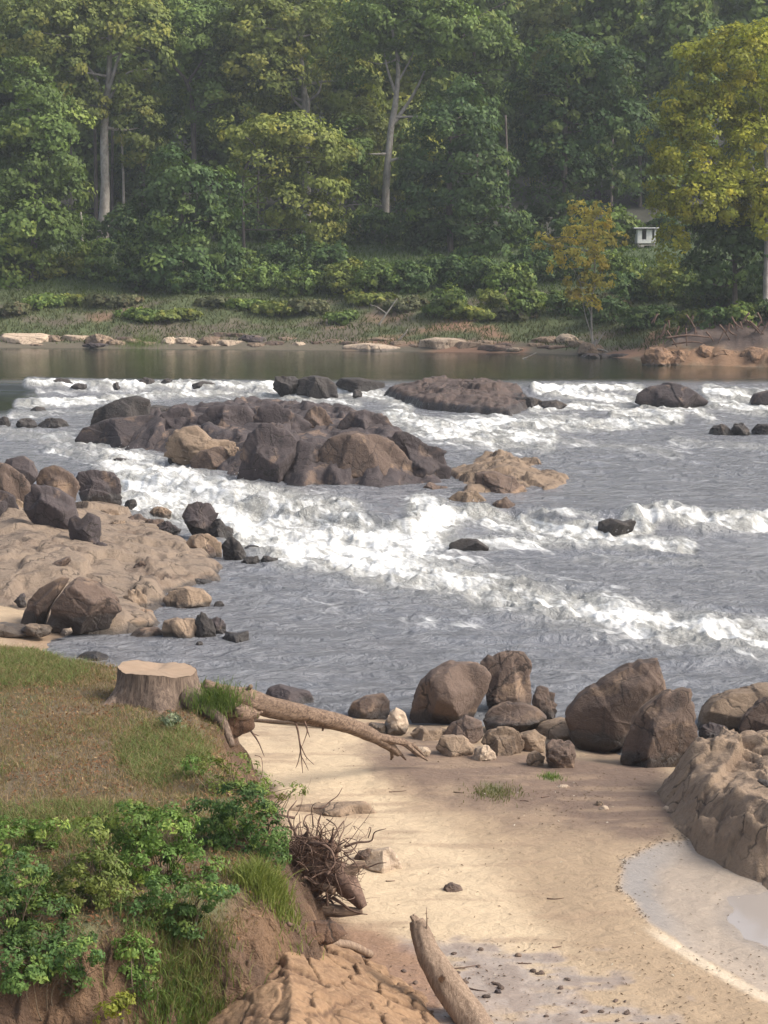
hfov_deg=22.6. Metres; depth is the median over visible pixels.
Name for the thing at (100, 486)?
boulder
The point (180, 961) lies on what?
grass tuft
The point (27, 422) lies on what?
river rock
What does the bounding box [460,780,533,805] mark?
grass tuft
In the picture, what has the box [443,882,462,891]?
beach rock
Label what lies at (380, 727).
beach rock
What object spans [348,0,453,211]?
wood tree
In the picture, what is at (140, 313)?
scrub clump
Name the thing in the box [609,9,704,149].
tall tree
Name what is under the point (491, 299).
riverbank bush
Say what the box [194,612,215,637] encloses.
boulder
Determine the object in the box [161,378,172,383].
river rock
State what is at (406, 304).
scrub clump
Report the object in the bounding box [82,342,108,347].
shore rock
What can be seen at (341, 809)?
beach rock
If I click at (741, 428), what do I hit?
river rock
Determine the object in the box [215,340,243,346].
shore rock
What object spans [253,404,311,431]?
boulder
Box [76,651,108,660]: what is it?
river rock
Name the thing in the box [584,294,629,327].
riverbank bush
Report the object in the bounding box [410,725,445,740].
beach rock
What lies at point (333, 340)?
shore rock
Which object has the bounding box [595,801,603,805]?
beach rock
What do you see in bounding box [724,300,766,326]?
riverbank bush
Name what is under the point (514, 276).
riverbank bush
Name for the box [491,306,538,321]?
scrub clump
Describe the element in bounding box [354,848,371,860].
beach rock
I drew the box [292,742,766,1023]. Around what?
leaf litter
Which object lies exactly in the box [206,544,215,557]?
bank rock
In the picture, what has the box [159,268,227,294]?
riverbank bush
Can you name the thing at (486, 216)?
undergrowth bush
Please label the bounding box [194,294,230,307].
scrub clump
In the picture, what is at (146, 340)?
grass tuft
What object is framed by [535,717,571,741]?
beach rock
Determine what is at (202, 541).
boulder
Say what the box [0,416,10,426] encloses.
river rock
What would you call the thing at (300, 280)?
riverbank bush
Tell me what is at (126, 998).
shrub
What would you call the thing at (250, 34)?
olive tree
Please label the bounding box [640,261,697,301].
riverbank bush
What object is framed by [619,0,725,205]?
wood tree
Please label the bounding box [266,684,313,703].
boulder
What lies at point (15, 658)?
grass
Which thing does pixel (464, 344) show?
shore rock
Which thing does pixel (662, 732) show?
boulder
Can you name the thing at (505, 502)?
boulder
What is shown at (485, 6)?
wood tree
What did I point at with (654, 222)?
undergrowth bush
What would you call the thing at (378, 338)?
shore rock
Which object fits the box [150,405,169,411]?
river rock
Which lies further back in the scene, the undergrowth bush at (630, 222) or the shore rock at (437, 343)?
the undergrowth bush at (630, 222)
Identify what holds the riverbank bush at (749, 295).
on the ground at (500, 901)
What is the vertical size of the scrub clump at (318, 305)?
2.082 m
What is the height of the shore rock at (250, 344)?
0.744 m
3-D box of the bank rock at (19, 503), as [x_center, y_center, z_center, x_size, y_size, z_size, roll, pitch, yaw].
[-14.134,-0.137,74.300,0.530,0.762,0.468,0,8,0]
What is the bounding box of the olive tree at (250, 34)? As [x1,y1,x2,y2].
[212,0,395,233]
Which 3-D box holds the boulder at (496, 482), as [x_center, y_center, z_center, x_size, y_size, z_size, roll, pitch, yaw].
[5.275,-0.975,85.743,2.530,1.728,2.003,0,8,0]
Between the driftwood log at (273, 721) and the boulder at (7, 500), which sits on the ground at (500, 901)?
the driftwood log at (273, 721)
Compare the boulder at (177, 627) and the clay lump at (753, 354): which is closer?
the boulder at (177, 627)
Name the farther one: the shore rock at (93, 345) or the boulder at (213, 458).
the shore rock at (93, 345)
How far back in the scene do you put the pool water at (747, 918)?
32.99 m
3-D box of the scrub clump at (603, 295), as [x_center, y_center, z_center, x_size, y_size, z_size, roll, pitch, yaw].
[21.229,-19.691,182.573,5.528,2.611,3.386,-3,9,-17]
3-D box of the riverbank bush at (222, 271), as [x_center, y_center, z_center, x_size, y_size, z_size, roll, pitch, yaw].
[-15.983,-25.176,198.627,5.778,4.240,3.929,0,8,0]
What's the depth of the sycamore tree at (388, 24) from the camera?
216.94 m
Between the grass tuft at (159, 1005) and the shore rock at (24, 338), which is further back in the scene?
the shore rock at (24, 338)
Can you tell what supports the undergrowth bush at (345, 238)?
on the ground at (500, 901)
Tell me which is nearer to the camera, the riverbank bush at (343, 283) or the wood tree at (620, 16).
the riverbank bush at (343, 283)
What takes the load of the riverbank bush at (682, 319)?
on the ground at (500, 901)
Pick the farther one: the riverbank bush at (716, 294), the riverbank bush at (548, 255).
the riverbank bush at (548, 255)
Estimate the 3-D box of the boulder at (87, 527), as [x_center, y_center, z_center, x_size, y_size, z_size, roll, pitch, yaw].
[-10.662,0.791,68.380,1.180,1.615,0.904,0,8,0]
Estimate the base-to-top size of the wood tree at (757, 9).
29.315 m
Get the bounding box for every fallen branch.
[372,298,397,324]
[593,332,607,351]
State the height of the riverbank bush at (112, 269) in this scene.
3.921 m
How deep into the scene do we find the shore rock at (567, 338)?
175.95 m
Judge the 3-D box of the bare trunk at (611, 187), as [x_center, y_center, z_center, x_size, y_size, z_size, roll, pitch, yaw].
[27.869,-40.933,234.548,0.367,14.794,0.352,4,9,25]
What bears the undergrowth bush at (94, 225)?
on the ground at (500, 901)
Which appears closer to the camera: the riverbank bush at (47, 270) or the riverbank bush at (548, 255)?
the riverbank bush at (548, 255)
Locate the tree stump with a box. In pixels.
[101,660,234,747]
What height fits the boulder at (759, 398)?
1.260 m
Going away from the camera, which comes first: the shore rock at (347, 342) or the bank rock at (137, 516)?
the bank rock at (137, 516)
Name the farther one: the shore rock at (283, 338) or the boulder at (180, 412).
the shore rock at (283, 338)
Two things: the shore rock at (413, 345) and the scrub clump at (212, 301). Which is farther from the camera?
the scrub clump at (212, 301)
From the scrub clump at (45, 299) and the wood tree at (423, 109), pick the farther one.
the wood tree at (423, 109)
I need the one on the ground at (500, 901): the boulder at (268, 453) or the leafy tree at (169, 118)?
the leafy tree at (169, 118)
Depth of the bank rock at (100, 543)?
67.67 m
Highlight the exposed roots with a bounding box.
[651,312,767,346]
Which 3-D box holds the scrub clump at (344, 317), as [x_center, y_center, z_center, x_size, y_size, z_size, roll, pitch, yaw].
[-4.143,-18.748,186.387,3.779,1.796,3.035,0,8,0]
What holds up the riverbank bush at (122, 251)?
on the ground at (500, 901)
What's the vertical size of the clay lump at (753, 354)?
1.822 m
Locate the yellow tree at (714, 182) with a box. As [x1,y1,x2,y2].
[635,17,767,301]
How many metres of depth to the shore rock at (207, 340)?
181.40 m
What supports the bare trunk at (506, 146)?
on the ground at (500, 901)
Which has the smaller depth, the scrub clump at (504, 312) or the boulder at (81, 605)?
the boulder at (81, 605)
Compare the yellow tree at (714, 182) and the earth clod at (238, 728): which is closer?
the earth clod at (238, 728)
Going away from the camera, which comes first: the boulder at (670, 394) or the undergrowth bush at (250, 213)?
the boulder at (670, 394)
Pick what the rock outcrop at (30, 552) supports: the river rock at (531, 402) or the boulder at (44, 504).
the boulder at (44, 504)
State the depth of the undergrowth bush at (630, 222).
205.18 m
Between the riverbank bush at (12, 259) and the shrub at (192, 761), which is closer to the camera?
the shrub at (192, 761)
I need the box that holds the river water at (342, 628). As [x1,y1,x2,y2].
[0,348,767,754]
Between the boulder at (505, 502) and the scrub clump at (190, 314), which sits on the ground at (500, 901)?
the scrub clump at (190, 314)
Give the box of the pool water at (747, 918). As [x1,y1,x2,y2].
[727,891,767,946]
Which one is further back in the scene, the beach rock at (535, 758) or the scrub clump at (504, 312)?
the scrub clump at (504, 312)
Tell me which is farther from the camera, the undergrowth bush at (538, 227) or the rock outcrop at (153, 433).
the undergrowth bush at (538, 227)
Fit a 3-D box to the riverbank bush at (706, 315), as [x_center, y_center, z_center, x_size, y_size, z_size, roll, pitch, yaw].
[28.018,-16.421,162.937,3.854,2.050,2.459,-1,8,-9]
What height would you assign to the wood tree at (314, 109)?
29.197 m
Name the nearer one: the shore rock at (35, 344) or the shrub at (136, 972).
the shrub at (136, 972)
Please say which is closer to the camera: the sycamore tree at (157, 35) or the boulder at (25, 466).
the boulder at (25, 466)
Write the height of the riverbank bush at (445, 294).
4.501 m
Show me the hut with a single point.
(643, 235)
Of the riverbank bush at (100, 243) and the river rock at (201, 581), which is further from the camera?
the riverbank bush at (100, 243)
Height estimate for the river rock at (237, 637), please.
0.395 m
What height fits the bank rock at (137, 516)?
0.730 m
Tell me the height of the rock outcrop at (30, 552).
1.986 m
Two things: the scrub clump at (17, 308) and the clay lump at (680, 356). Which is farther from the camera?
the scrub clump at (17, 308)
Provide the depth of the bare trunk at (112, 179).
232.49 m
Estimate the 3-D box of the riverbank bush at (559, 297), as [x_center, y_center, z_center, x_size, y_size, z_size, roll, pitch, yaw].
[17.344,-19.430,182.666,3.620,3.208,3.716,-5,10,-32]
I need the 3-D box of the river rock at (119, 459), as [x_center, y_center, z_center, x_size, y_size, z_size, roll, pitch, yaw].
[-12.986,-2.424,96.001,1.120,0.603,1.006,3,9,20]
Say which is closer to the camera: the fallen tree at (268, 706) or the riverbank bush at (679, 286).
the fallen tree at (268, 706)
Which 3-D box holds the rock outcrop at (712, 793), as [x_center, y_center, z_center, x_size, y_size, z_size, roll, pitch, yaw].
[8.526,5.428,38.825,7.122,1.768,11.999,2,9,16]
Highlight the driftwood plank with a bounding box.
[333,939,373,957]
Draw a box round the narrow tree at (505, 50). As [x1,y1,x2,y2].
[412,0,534,185]
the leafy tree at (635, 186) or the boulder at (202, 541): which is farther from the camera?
the leafy tree at (635, 186)
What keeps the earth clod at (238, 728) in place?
on the ground at (500, 901)
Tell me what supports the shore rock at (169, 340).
on the ground at (500, 901)
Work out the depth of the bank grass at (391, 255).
188.64 m
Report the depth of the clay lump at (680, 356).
158.74 m
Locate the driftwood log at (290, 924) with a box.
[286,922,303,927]
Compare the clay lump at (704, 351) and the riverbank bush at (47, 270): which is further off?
the riverbank bush at (47, 270)
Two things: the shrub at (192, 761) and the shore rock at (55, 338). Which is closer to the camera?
the shrub at (192, 761)
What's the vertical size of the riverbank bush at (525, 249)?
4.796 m
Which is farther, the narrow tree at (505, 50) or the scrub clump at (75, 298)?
the narrow tree at (505, 50)
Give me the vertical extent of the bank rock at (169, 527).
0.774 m
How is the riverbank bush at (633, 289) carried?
on the ground at (500, 901)
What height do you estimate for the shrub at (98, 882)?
1.533 m
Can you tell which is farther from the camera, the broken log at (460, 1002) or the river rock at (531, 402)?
the river rock at (531, 402)
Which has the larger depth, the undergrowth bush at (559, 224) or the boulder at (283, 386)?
the undergrowth bush at (559, 224)
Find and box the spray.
[52,408,767,639]
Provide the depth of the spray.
79.11 m
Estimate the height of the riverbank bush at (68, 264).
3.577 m
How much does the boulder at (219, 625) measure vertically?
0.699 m
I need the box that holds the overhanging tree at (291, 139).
[206,110,361,255]
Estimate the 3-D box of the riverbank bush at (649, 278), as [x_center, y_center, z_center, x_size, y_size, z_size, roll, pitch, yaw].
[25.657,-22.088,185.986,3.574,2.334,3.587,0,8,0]
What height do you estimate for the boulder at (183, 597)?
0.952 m
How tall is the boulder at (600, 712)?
2.301 m
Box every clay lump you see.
[640,347,673,365]
[670,350,689,364]
[696,344,713,357]
[713,349,737,356]
[740,347,766,362]
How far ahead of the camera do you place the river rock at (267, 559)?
69.58 m
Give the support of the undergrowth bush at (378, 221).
on the ground at (500, 901)
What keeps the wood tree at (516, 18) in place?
on the ground at (500, 901)
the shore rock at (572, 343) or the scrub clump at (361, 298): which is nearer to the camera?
the shore rock at (572, 343)
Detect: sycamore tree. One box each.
[0,0,183,237]
[319,0,461,230]
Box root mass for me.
[241,780,386,917]
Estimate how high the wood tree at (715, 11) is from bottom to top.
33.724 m
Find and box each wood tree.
[0,1,68,218]
[0,20,6,165]
[22,1,127,214]
[85,0,194,207]
[107,29,177,167]
[165,0,249,165]
[179,0,271,212]
[241,10,322,210]
[243,0,334,156]
[314,0,375,159]
[315,6,399,214]
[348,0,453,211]
[381,1,442,172]
[434,0,525,193]
[466,0,526,161]
[494,0,578,155]
[511,0,582,191]
[513,1,526,25]
[551,0,646,200]
[586,0,661,166]
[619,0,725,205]
[641,0,658,50]
[646,0,714,130]
[652,1,737,118]
[712,0,767,183]
[716,1,767,141]
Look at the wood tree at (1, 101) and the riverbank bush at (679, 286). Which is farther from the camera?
the wood tree at (1, 101)
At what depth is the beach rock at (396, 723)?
45.03 m
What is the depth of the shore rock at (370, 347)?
177.20 m
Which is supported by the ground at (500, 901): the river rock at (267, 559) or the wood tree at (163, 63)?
the wood tree at (163, 63)
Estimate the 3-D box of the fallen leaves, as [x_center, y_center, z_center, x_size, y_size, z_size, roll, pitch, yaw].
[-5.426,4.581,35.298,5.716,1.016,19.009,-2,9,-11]
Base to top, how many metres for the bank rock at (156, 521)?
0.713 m
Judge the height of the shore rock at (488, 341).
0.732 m
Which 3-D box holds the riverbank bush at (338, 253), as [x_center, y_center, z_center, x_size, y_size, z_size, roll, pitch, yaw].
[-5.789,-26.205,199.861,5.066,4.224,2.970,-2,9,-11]
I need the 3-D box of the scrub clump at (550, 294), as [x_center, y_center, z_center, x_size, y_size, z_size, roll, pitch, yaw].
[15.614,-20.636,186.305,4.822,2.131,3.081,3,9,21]
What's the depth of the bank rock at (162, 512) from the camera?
81.32 m
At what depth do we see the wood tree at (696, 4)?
272.54 m
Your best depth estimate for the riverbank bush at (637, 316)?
175.69 m
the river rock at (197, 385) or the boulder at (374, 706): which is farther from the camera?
the river rock at (197, 385)
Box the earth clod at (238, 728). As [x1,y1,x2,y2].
[202,692,254,738]
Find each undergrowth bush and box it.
[4,198,54,240]
[53,211,108,243]
[101,202,160,243]
[152,215,210,245]
[210,202,261,241]
[250,207,308,242]
[300,218,362,244]
[346,207,409,245]
[452,206,496,241]
[496,209,548,242]
[541,215,595,242]
[590,206,645,248]
[643,211,697,241]
[695,206,748,241]
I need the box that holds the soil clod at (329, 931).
[304,919,346,945]
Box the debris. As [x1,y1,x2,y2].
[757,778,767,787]
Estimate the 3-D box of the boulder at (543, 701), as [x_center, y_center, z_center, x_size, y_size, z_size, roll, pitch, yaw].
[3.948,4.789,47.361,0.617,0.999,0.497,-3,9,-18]
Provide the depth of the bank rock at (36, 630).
56.43 m
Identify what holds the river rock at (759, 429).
on the river water at (342, 628)
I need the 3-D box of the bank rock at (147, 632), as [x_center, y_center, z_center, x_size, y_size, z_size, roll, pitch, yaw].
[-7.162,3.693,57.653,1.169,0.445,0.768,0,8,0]
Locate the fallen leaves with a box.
[0,643,287,957]
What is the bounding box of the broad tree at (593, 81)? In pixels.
[497,29,660,236]
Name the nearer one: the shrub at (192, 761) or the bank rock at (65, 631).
the shrub at (192, 761)
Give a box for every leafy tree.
[109,81,184,217]
[608,97,678,208]
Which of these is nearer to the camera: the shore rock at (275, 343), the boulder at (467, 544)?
the boulder at (467, 544)
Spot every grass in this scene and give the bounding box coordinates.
[0,233,767,350]
[0,643,287,996]
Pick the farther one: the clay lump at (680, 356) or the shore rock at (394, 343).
the shore rock at (394, 343)
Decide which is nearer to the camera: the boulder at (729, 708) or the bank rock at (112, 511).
the boulder at (729, 708)
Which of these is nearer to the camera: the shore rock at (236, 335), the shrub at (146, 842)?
the shrub at (146, 842)
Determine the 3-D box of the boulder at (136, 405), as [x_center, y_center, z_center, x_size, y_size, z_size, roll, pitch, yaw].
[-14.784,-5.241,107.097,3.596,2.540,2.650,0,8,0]
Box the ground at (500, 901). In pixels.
[0,107,767,1023]
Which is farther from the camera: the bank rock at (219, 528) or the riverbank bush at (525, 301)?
the riverbank bush at (525, 301)
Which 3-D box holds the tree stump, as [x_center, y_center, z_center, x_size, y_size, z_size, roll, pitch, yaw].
[-4.381,3.766,38.508,2.963,1.368,2.463,0,8,0]
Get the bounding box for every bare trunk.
[69,138,72,209]
[110,131,113,231]
[121,136,124,206]
[257,154,258,226]
[505,115,508,211]
[610,119,613,205]
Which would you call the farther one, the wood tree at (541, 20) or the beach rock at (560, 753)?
the wood tree at (541, 20)
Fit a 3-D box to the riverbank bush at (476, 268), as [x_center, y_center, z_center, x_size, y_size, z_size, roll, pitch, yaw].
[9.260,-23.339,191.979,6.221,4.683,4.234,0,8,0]
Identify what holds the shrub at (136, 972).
on the ground at (500, 901)
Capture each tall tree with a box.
[0,0,63,200]
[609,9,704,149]
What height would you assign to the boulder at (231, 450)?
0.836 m
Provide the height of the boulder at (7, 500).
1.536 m
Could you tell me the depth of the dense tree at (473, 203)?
203.78 m
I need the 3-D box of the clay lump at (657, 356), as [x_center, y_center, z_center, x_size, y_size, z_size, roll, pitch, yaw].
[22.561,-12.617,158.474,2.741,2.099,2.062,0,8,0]
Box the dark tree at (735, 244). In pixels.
[678,187,767,304]
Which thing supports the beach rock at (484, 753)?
on the ground at (500, 901)
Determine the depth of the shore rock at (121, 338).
183.20 m
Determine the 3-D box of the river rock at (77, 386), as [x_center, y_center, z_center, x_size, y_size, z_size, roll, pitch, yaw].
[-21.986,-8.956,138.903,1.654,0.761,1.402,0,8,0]
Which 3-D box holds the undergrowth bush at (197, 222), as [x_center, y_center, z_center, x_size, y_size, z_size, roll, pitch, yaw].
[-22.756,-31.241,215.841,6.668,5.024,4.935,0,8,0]
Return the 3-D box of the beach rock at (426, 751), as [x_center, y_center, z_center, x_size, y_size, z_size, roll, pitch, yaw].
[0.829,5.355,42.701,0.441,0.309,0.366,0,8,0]
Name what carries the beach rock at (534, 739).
on the ground at (500, 901)
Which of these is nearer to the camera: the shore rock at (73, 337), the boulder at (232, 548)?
the boulder at (232, 548)
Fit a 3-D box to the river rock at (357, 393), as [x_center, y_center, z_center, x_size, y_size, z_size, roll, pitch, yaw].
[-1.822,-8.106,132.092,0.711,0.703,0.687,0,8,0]
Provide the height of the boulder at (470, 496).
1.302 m
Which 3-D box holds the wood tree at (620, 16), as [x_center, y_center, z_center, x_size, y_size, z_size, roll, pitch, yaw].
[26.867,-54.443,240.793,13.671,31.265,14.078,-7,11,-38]
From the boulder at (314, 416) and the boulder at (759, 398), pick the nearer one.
the boulder at (314, 416)
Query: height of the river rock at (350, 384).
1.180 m
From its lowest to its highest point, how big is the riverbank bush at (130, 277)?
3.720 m
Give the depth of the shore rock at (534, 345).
176.00 m
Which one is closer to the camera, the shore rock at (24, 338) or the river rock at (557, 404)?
the river rock at (557, 404)
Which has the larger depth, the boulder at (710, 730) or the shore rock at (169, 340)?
the shore rock at (169, 340)
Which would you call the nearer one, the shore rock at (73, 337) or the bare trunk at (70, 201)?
the shore rock at (73, 337)
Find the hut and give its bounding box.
[632,228,657,247]
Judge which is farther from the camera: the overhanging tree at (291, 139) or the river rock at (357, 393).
the overhanging tree at (291, 139)
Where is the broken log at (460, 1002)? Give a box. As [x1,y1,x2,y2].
[410,907,493,1023]
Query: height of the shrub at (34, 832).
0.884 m
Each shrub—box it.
[0,815,71,863]
[0,851,106,965]
[0,933,104,1020]
[37,816,146,912]
[81,799,229,886]
[93,990,135,1023]
[110,929,164,1004]
[112,866,239,942]
[155,710,184,730]
[173,777,292,870]
[178,753,204,779]
[191,751,308,825]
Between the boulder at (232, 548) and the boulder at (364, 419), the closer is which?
the boulder at (232, 548)
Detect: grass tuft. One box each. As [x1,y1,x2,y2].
[95,890,271,1023]
[103,877,256,1023]
[109,328,168,349]
[179,674,257,723]
[207,842,324,959]
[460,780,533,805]
[535,770,567,780]
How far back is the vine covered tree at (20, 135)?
197.55 m
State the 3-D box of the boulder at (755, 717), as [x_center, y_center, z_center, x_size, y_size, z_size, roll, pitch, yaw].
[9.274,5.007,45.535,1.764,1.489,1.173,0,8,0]
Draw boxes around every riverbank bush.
[0,237,22,271]
[0,255,56,281]
[42,250,92,278]
[73,237,115,254]
[77,251,129,282]
[104,232,149,268]
[115,258,176,292]
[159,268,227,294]
[203,250,251,283]
[223,248,263,264]
[226,261,282,291]
[256,234,307,273]
[276,263,326,296]
[304,240,349,273]
[320,256,368,298]
[349,257,406,292]
[381,260,436,295]
[415,253,467,288]
[426,280,467,319]
[446,255,505,291]
[475,287,508,308]
[479,261,536,292]
[505,286,545,317]
[506,235,561,276]
[533,241,592,282]
[544,291,587,316]
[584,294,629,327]
[597,244,645,282]
[605,271,655,303]
[616,305,664,332]
[636,272,663,290]
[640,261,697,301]
[645,304,677,325]
[658,271,715,310]
[665,308,702,329]
[690,268,746,306]
[693,306,734,329]
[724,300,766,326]
[728,267,762,304]
[754,298,767,325]
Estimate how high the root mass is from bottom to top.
2.370 m
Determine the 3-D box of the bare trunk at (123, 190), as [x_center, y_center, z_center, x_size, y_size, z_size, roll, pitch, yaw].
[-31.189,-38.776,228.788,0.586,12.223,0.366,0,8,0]
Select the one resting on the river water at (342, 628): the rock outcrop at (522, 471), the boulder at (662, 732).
the rock outcrop at (522, 471)
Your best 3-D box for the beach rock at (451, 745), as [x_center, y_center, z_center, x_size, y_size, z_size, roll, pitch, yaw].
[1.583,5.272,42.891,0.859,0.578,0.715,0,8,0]
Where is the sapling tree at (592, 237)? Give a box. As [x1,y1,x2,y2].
[530,199,629,343]
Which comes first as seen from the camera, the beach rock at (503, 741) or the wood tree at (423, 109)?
the beach rock at (503, 741)
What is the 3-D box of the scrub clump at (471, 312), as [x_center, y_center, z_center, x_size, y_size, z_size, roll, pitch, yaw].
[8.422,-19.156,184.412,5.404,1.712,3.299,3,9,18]
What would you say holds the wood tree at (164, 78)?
on the ground at (500, 901)
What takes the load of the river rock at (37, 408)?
in the river water at (342, 628)
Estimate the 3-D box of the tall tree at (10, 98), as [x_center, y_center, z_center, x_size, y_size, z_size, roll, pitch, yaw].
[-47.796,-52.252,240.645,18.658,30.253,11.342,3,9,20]
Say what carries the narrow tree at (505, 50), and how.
on the ground at (500, 901)
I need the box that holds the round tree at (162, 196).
[117,140,248,291]
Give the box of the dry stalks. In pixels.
[0,641,293,970]
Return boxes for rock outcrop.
[0,501,222,634]
[124,396,441,487]
[383,375,527,415]
[451,449,568,492]
[656,726,767,889]
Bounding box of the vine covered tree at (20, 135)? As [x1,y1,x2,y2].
[0,56,97,289]
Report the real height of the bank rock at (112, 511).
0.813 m
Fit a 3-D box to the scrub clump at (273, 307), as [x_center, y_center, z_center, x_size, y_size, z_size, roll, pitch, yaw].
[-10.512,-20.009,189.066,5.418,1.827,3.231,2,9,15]
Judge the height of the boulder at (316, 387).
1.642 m
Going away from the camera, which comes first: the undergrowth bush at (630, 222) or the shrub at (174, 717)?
the shrub at (174, 717)
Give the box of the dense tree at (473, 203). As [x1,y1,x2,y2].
[388,74,534,257]
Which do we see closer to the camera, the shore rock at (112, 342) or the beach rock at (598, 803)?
the beach rock at (598, 803)
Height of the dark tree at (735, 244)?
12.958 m
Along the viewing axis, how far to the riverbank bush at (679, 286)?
177.72 m
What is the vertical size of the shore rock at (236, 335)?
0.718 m
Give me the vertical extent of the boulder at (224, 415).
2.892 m
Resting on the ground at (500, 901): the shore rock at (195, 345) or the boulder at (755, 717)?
the shore rock at (195, 345)
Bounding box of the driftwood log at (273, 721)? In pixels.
[254,719,321,727]
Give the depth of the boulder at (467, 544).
72.47 m
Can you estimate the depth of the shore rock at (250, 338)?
181.43 m
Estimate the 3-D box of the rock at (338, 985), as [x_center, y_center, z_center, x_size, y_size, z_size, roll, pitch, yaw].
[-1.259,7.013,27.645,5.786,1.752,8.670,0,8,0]
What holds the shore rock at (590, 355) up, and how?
on the ground at (500, 901)
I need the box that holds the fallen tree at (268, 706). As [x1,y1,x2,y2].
[201,679,427,776]
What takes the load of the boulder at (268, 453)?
on the river water at (342, 628)
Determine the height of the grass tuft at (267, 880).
1.732 m
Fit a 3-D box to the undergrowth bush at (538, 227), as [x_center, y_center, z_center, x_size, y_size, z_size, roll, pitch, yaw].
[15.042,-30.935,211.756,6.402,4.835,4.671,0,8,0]
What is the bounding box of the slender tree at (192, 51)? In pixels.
[162,0,253,214]
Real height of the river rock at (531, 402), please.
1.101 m
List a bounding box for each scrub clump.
[0,301,36,317]
[21,292,76,309]
[54,293,87,306]
[82,293,143,308]
[114,305,164,323]
[153,307,202,322]
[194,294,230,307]
[220,298,268,310]
[249,300,301,315]
[285,297,329,314]
[322,309,359,325]
[344,291,396,306]
[380,294,429,313]
[420,299,469,316]
[444,304,496,320]
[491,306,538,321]
[532,289,564,307]
[556,295,591,311]
[582,291,631,310]
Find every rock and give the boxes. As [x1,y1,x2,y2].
[0,333,48,343]
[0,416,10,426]
[0,622,25,637]
[14,593,26,606]
[16,418,37,427]
[16,499,23,507]
[21,623,52,636]
[28,343,43,345]
[30,406,46,410]
[37,417,68,427]
[48,335,63,341]
[52,556,71,566]
[53,378,72,383]
[60,628,72,635]
[61,335,87,340]
[70,383,86,389]
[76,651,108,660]
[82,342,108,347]
[85,334,112,343]
[93,542,107,545]
[101,509,120,514]
[106,339,124,344]
[109,520,124,523]
[113,382,119,389]
[113,458,128,460]
[115,336,133,341]
[123,588,146,608]
[124,499,136,509]
[126,339,140,343]
[128,513,146,520]
[130,627,161,636]
[133,561,146,567]
[139,377,154,383]
[145,519,163,524]
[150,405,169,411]
[150,506,171,518]
[157,521,181,534]
[161,337,175,343]
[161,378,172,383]
[175,337,196,343]
[187,344,202,347]
[192,381,214,388]
[195,578,211,583]
[196,336,219,344]
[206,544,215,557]
[207,944,439,1023]
[208,332,231,336]
[208,519,233,538]
[214,601,223,606]
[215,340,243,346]
[222,631,248,642]
[226,333,247,336]
[238,334,266,342]
[241,556,260,563]
[247,342,265,346]
[261,556,277,561]
[263,341,283,345]
[279,336,296,340]
[288,801,376,816]
[291,342,304,345]
[309,341,324,343]
[326,339,343,342]
[336,377,384,391]
[339,341,358,344]
[342,343,399,350]
[352,389,362,397]
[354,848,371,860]
[362,847,402,872]
[365,337,393,340]
[368,722,386,733]
[384,707,408,735]
[390,341,405,345]
[408,344,418,346]
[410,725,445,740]
[414,746,430,756]
[419,337,463,349]
[436,734,473,756]
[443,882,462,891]
[444,715,483,743]
[454,341,493,348]
[472,745,496,760]
[475,340,496,343]
[477,345,510,351]
[481,726,524,755]
[495,342,514,345]
[505,347,522,351]
[515,397,542,407]
[520,729,546,752]
[526,343,544,346]
[526,751,544,765]
[531,336,555,342]
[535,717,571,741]
[537,345,569,349]
[539,400,566,408]
[545,739,575,767]
[556,333,578,342]
[557,784,568,787]
[568,340,583,346]
[577,342,603,354]
[581,353,610,357]
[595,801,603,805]
[599,805,608,809]
[610,353,628,356]
[708,424,733,434]
[731,422,749,435]
[751,424,767,434]
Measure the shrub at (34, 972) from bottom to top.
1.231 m
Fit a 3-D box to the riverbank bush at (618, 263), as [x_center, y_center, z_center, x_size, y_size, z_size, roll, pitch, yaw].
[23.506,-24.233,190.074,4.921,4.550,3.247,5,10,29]
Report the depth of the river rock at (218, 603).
61.84 m
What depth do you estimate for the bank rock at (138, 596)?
61.03 m
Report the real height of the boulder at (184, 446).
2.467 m
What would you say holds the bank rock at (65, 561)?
on the rock outcrop at (30, 552)
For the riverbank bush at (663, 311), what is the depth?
176.34 m
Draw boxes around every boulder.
[0,462,30,502]
[0,490,18,515]
[5,456,38,484]
[20,576,68,624]
[23,484,78,528]
[36,465,79,500]
[46,577,121,633]
[68,512,101,542]
[75,415,154,447]
[76,469,121,504]
[90,395,150,425]
[128,617,154,627]
[160,407,194,428]
[161,617,196,637]
[162,586,211,608]
[164,425,235,465]
[182,501,218,534]
[186,533,221,556]
[189,446,228,469]
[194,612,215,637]
[197,404,254,426]
[212,617,225,633]
[221,536,246,559]
[223,445,238,456]
[237,422,297,482]
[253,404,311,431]
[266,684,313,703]
[272,376,298,396]
[289,440,318,472]
[296,375,337,398]
[303,406,332,427]
[318,431,412,477]
[337,409,392,429]
[348,693,389,719]
[387,431,450,478]
[409,660,490,723]
[423,482,446,489]
[448,490,485,501]
[448,538,488,550]
[475,471,526,493]
[480,650,531,709]
[483,701,546,732]
[492,496,514,508]
[532,685,557,719]
[565,658,665,753]
[597,518,635,535]
[620,687,697,767]
[635,382,707,407]
[697,682,767,732]
[699,722,727,738]
[738,696,767,732]
[749,390,767,405]

